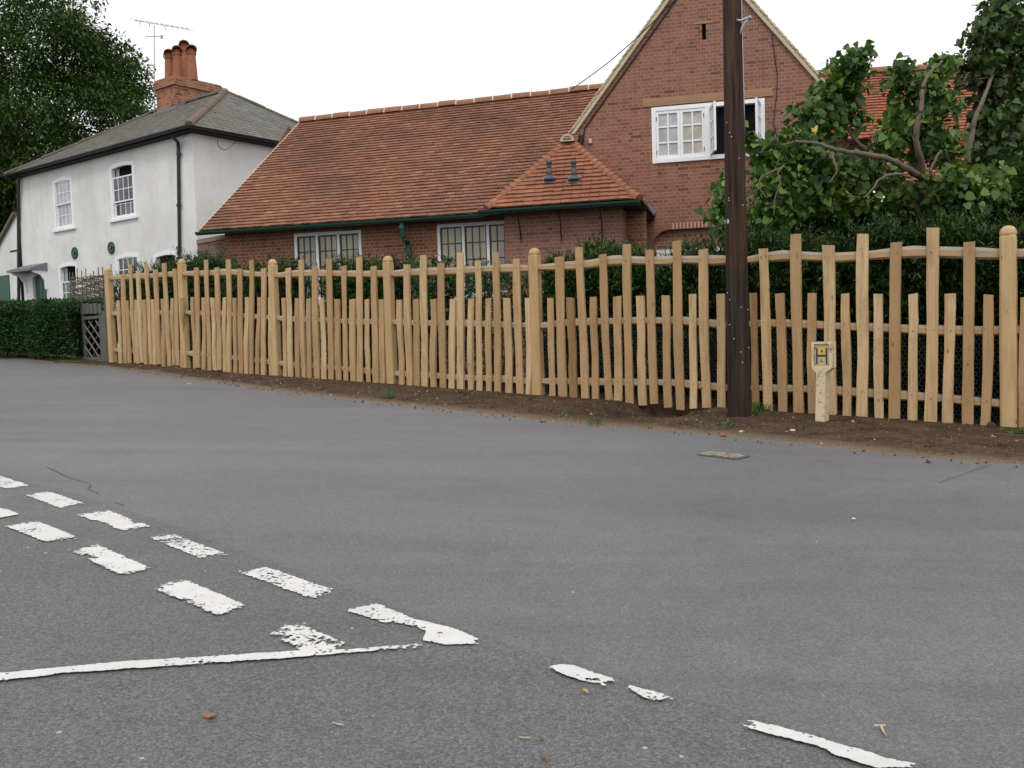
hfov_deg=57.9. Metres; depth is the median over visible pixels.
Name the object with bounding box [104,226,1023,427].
picket fence
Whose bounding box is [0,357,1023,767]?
road
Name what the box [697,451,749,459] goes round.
drain cover
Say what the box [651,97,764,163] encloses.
window
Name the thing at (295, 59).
sky
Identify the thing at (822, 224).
dark shrub
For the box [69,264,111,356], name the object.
wattle hurdle
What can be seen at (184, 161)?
white house
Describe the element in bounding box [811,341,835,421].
hydrant marker
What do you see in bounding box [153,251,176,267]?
window
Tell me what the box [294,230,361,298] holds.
window
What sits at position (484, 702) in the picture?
side road
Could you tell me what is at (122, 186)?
window
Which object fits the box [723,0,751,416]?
telegraph pole
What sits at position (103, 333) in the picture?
garden gate
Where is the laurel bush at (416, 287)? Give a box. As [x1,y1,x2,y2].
[410,252,456,382]
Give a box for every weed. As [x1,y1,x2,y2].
[54,360,80,362]
[714,419,737,426]
[751,407,762,415]
[1000,427,1023,433]
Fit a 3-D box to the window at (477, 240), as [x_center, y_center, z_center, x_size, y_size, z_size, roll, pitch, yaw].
[-0.647,-2.302,17.003,1.465,1.328,0.194,-1,3,14]
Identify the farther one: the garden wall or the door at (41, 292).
the door at (41, 292)
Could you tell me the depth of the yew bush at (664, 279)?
10.18 m
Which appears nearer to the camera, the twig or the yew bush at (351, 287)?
the twig
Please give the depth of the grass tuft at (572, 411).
8.71 m
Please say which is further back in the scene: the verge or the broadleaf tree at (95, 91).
the broadleaf tree at (95, 91)
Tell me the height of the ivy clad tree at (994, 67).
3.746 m
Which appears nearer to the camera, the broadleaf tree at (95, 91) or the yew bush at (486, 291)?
the yew bush at (486, 291)
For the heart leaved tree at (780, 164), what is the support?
on the ground
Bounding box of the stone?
[986,422,995,427]
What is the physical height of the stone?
0.065 m
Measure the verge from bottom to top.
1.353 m
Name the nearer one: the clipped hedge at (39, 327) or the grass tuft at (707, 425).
the grass tuft at (707, 425)
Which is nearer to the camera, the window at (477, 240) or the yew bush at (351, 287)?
the yew bush at (351, 287)
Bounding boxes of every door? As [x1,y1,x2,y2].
[0,275,10,300]
[35,275,46,299]
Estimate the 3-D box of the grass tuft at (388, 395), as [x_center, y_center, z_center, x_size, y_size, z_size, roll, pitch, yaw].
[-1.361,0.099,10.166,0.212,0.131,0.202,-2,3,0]
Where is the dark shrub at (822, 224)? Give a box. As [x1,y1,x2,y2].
[746,153,1023,388]
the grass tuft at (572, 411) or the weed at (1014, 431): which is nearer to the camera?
the weed at (1014, 431)
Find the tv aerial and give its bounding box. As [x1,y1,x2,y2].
[130,18,189,113]
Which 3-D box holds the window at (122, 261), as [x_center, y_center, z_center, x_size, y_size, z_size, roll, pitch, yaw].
[-10.249,-2.755,24.798,1.267,1.505,0.688,-1,3,15]
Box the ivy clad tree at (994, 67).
[950,0,1023,176]
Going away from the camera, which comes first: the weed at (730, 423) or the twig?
the twig
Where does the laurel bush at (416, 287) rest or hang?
on the verge
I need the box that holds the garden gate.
[74,295,108,361]
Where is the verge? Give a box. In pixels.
[0,352,1023,464]
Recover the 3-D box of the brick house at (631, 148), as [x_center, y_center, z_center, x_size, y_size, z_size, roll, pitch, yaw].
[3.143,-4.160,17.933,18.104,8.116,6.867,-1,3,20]
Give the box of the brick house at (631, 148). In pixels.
[195,0,1022,378]
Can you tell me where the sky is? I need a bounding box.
[0,0,1023,201]
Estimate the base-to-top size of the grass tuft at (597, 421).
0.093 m
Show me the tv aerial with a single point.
(154, 36)
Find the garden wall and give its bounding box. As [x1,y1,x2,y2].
[196,235,225,261]
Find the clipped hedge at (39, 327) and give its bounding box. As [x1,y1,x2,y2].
[0,296,103,359]
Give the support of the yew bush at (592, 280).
on the verge
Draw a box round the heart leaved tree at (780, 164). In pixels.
[693,39,1018,242]
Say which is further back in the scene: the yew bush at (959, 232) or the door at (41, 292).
the door at (41, 292)
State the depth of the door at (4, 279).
29.95 m
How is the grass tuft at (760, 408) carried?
on the verge
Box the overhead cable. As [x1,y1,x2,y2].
[572,0,674,88]
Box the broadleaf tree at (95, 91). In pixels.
[0,0,156,233]
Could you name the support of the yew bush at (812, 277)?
on the verge
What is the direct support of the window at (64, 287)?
in the white house at (184, 161)
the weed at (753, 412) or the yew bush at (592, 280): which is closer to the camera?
the weed at (753, 412)
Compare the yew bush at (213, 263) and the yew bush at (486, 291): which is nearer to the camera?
the yew bush at (486, 291)
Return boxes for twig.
[874,724,886,735]
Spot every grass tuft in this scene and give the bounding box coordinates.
[378,389,397,398]
[563,406,577,413]
[584,416,603,423]
[694,421,711,428]
[751,398,773,411]
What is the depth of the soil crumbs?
9.52 m
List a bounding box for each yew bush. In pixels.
[96,260,173,359]
[150,245,246,362]
[220,249,322,367]
[311,248,429,379]
[427,258,545,386]
[521,228,658,394]
[624,225,726,398]
[712,224,873,406]
[845,205,1023,421]
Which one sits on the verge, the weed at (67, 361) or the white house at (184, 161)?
the weed at (67, 361)
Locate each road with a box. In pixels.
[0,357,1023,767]
[0,474,941,767]
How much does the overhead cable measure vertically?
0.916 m
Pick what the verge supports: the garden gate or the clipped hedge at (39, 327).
the clipped hedge at (39, 327)
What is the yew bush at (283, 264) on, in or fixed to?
on the verge
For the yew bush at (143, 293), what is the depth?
16.93 m
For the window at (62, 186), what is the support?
in the white house at (184, 161)
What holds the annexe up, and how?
on the ground
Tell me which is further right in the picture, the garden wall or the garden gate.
the garden wall
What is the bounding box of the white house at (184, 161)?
[0,40,298,345]
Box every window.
[52,176,75,232]
[58,262,78,298]
[109,161,138,222]
[115,253,139,309]
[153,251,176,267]
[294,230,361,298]
[437,220,505,294]
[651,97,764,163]
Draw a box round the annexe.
[0,212,23,308]
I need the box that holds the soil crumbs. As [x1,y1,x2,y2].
[82,361,1021,467]

